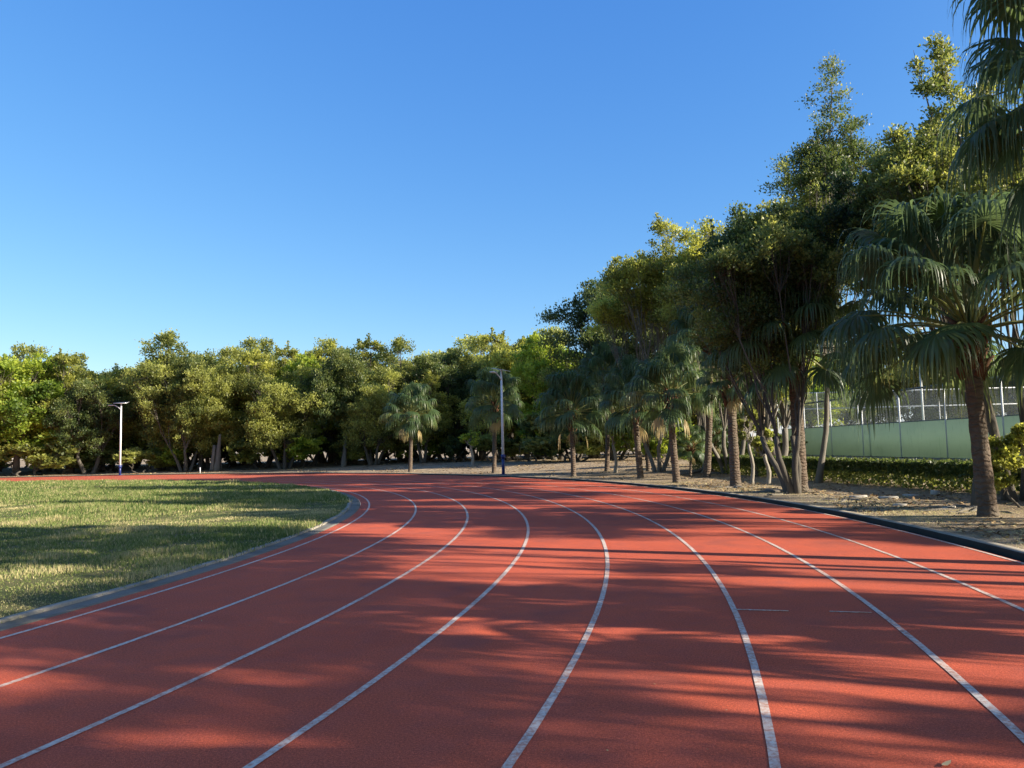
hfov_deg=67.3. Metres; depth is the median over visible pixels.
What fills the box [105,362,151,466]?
broadleaf tree
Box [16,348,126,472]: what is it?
broadleaf tree
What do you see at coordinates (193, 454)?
broadleaf tree
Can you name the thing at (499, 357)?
broadleaf tree
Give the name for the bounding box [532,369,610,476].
fan palm
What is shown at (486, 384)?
fan palm
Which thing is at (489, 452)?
shrub
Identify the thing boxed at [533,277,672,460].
broadleaf tree
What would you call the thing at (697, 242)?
broadleaf tree
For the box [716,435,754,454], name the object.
shrub
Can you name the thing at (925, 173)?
broadleaf tree
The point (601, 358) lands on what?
fan palm
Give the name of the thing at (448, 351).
broadleaf tree
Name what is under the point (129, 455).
shrub
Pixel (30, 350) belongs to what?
broadleaf tree
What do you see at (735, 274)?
broadleaf tree
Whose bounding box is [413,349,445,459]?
broadleaf tree
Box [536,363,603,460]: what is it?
broadleaf tree
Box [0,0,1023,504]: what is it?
sky
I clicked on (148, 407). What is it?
broadleaf tree
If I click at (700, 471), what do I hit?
root stump
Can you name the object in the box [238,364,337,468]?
broadleaf tree
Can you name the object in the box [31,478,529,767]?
lane line
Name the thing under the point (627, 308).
broadleaf tree
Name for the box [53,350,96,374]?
broadleaf tree
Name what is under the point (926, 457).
court floor
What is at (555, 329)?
broadleaf tree
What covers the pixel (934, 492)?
broken slab
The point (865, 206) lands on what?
broadleaf tree
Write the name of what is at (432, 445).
shrub
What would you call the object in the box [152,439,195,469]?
shrub
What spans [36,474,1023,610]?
lane line
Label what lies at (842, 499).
surface roots
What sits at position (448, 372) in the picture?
broadleaf tree
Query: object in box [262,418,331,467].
shrub
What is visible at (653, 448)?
shrub
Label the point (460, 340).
broadleaf tree
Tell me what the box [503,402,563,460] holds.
shrub
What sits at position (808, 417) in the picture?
broadleaf tree
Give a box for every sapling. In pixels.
[458,430,480,465]
[606,424,628,472]
[736,405,760,483]
[751,428,773,484]
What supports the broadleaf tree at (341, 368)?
on the ground at (629, 467)
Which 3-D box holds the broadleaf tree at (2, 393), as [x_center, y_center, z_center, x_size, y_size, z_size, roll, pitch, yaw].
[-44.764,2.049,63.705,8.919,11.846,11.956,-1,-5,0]
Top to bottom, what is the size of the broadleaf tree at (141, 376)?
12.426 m
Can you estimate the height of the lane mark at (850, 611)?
0.004 m
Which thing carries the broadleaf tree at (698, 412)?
on the ground at (629, 467)
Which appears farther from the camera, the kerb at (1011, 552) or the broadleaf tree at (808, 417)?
the broadleaf tree at (808, 417)
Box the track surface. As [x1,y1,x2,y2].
[0,474,1023,767]
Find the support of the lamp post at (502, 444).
on the ground at (629, 467)
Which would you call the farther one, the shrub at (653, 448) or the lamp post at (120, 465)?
the lamp post at (120, 465)
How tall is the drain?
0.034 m
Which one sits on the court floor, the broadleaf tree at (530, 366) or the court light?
the court light
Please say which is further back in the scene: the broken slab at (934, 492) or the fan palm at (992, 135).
the broken slab at (934, 492)
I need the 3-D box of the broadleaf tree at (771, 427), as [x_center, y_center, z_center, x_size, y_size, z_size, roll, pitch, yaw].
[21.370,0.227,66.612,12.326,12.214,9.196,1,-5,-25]
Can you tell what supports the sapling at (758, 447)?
on the ground at (629, 467)
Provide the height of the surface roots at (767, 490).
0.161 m
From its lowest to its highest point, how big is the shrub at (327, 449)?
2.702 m
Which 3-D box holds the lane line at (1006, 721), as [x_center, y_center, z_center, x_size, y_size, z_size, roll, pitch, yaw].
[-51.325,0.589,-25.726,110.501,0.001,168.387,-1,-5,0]
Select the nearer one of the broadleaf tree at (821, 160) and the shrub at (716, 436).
the broadleaf tree at (821, 160)
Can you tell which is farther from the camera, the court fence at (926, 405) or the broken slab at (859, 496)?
the court fence at (926, 405)
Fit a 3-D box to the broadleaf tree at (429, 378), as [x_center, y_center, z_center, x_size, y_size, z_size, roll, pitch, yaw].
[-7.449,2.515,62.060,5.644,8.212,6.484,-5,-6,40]
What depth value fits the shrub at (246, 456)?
61.38 m
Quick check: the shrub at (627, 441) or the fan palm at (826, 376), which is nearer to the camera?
the fan palm at (826, 376)
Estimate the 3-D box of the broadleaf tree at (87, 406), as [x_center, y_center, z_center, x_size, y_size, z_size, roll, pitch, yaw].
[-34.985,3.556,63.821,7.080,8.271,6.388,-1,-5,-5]
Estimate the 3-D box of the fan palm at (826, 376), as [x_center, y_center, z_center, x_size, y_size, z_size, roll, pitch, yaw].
[8.007,-0.272,22.107,4.944,6.904,4.832,3,-7,-44]
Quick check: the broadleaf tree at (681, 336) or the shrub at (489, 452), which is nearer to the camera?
the broadleaf tree at (681, 336)
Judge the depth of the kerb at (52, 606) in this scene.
8.95 m
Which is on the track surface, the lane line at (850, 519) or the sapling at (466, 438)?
the lane line at (850, 519)
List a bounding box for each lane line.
[0,479,416,686]
[0,479,468,767]
[0,483,369,638]
[6,477,609,767]
[10,475,1023,742]
[18,474,1023,563]
[31,476,780,767]
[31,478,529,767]
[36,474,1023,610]
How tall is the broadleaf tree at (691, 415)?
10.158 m
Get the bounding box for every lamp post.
[108,402,127,474]
[489,368,509,474]
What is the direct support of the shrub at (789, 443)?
on the ground at (629, 467)
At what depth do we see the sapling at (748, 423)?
26.17 m
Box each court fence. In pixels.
[776,387,1023,433]
[781,374,1023,458]
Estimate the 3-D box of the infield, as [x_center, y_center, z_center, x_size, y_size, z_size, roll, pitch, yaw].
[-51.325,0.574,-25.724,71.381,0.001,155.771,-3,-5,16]
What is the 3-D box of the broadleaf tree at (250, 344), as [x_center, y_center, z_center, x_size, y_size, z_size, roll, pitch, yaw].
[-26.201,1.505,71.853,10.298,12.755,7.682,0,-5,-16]
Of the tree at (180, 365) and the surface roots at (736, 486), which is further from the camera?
the tree at (180, 365)
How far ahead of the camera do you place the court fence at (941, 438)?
42.93 m
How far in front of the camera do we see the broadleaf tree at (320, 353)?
65.03 m
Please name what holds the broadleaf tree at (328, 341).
on the ground at (629, 467)
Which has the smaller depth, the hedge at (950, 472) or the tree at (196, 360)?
the hedge at (950, 472)
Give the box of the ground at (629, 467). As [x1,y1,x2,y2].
[0,446,1023,548]
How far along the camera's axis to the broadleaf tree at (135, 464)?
68.73 m
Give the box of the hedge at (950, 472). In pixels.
[692,453,1020,495]
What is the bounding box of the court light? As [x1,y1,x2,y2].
[912,327,924,419]
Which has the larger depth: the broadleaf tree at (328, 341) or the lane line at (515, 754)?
the broadleaf tree at (328, 341)
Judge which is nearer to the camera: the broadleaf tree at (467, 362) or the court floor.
the court floor
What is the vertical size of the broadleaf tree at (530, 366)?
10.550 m
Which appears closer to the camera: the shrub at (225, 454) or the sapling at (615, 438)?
the sapling at (615, 438)
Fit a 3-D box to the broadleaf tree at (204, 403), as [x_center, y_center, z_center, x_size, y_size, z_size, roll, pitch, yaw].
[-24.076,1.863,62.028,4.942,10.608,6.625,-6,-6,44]
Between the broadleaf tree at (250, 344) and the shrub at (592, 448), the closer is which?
the shrub at (592, 448)
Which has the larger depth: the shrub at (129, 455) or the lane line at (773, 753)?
the shrub at (129, 455)
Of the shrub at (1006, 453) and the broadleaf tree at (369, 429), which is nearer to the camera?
the shrub at (1006, 453)
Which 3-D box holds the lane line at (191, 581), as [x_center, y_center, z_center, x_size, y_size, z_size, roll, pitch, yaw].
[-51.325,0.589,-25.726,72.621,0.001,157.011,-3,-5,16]
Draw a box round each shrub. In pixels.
[0,438,82,475]
[0,454,13,470]
[14,428,122,473]
[65,441,142,472]
[112,446,176,472]
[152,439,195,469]
[203,436,252,468]
[223,439,282,468]
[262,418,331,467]
[316,435,352,464]
[329,435,408,463]
[393,432,447,461]
[437,428,476,461]
[468,428,490,457]
[472,433,528,461]
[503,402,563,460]
[514,410,597,461]
[559,426,631,459]
[597,407,693,459]
[633,426,690,465]
[696,413,727,451]
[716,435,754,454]
[772,433,807,454]
[988,422,1023,507]
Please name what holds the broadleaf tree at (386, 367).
on the ground at (629, 467)
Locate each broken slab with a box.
[849,495,866,497]
[879,496,898,498]
[893,503,906,505]
[902,494,919,496]
[930,490,939,493]
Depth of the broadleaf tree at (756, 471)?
29.89 m
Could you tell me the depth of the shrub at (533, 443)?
52.79 m
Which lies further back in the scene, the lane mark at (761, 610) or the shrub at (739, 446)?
the shrub at (739, 446)
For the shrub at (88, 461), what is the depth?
64.59 m
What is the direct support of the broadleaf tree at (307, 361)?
on the ground at (629, 467)
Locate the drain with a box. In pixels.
[0,488,359,630]
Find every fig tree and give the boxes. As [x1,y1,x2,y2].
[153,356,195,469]
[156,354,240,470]
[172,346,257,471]
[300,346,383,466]
[566,348,618,458]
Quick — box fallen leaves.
[3,454,1023,764]
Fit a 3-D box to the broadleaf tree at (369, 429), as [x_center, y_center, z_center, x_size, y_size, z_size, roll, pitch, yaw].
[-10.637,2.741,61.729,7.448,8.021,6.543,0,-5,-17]
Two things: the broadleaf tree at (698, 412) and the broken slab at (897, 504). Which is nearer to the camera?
the broken slab at (897, 504)
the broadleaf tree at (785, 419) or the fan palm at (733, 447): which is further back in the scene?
the broadleaf tree at (785, 419)
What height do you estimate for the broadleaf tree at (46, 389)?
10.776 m
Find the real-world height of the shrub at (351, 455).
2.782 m
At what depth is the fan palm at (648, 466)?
37.69 m
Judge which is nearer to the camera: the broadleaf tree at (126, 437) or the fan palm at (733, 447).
the fan palm at (733, 447)
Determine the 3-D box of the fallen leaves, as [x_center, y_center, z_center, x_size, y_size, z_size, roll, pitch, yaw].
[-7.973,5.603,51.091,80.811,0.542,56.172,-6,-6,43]
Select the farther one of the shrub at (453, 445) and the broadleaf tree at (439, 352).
the broadleaf tree at (439, 352)
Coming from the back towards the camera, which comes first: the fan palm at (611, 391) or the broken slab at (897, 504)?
the fan palm at (611, 391)
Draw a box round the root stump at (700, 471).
[680,461,719,473]
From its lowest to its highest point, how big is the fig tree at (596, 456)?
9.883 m
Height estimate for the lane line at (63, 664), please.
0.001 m
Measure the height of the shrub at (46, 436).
4.654 m
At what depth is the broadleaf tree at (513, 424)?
60.83 m
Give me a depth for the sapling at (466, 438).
53.65 m
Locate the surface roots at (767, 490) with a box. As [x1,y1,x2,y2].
[729,488,835,495]
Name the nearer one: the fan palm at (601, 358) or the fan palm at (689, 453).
the fan palm at (689, 453)
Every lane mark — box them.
[735,609,787,610]
[830,611,871,612]
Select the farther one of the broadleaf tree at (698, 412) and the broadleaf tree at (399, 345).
the broadleaf tree at (399, 345)
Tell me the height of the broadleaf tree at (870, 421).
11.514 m
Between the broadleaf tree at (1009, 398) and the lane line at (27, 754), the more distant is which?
the broadleaf tree at (1009, 398)
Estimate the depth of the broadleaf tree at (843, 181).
20.64 m
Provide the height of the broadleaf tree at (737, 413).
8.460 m
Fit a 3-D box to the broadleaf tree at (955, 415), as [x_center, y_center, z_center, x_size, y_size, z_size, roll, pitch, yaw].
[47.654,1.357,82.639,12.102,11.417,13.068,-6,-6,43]
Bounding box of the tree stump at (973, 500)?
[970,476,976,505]
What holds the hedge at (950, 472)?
on the ground at (629, 467)
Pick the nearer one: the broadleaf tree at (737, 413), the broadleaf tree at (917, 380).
the broadleaf tree at (737, 413)
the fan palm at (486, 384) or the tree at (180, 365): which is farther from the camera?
the tree at (180, 365)
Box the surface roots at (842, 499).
[818,496,876,502]
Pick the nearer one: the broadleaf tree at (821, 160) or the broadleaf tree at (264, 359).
the broadleaf tree at (821, 160)
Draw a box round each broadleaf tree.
[0,351,73,475]
[0,353,40,471]
[0,357,33,449]
[6,341,88,471]
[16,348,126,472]
[41,377,135,473]
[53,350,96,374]
[61,366,147,470]
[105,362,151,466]
[108,328,218,470]
[113,355,156,468]
[130,363,225,471]
[136,355,197,465]
[155,343,251,468]
[203,340,312,467]
[206,335,283,465]
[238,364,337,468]
[240,350,279,463]
[271,352,345,466]
[283,352,372,461]
[293,335,347,462]
[308,333,390,464]
[335,369,416,465]
[359,350,404,460]
[369,334,434,461]
[382,367,462,463]
[395,352,477,460]
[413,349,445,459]
[436,347,465,459]
[441,331,498,459]
[443,334,514,457]
[455,357,542,460]
[478,327,549,459]
[499,323,570,458]
[507,329,597,459]
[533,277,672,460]
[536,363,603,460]
[582,212,697,471]
[616,344,701,455]
[623,257,723,448]
[646,215,772,473]
[658,193,868,493]
[684,372,754,452]
[704,210,775,476]
[720,372,817,433]
[753,305,845,455]
[754,52,885,482]
[788,135,966,405]
[788,352,856,427]
[831,360,910,424]
[844,127,999,439]
[857,30,1023,501]
[872,335,962,420]
[911,351,1013,418]
[950,345,1023,417]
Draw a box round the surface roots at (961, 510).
[903,504,1013,513]
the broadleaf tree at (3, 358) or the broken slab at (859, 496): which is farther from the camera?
the broadleaf tree at (3, 358)
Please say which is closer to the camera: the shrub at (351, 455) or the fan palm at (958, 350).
the fan palm at (958, 350)
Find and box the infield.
[0,481,346,616]
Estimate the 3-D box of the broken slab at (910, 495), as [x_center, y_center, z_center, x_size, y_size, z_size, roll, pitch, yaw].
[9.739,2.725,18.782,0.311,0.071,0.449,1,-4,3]
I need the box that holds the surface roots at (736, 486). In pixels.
[710,485,752,488]
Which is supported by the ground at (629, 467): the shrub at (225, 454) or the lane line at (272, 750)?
the shrub at (225, 454)
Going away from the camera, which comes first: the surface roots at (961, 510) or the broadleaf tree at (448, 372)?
the surface roots at (961, 510)
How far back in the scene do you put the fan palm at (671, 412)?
28.23 m
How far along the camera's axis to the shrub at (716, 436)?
34.58 m
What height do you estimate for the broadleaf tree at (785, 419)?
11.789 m
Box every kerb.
[0,473,1023,561]
[0,491,350,622]
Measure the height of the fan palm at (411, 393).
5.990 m
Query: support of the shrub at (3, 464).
on the ground at (629, 467)
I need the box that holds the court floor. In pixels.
[878,456,970,458]
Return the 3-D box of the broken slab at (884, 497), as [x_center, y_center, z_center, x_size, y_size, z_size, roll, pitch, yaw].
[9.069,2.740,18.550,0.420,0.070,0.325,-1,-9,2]
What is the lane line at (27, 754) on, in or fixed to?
on the track surface
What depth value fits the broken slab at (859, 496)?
19.10 m
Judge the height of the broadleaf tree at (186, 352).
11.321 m
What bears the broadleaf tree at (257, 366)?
on the ground at (629, 467)
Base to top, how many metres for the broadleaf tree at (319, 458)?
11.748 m
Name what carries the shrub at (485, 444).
on the ground at (629, 467)
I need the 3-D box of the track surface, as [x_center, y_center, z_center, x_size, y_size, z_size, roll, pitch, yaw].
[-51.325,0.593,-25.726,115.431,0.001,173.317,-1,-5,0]
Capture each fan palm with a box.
[378,381,440,471]
[464,367,524,472]
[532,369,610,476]
[577,341,633,471]
[596,354,668,478]
[617,401,667,470]
[619,340,718,482]
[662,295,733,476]
[676,423,704,476]
[695,348,752,485]
[707,261,888,491]
[815,185,1023,516]
[936,0,1023,266]

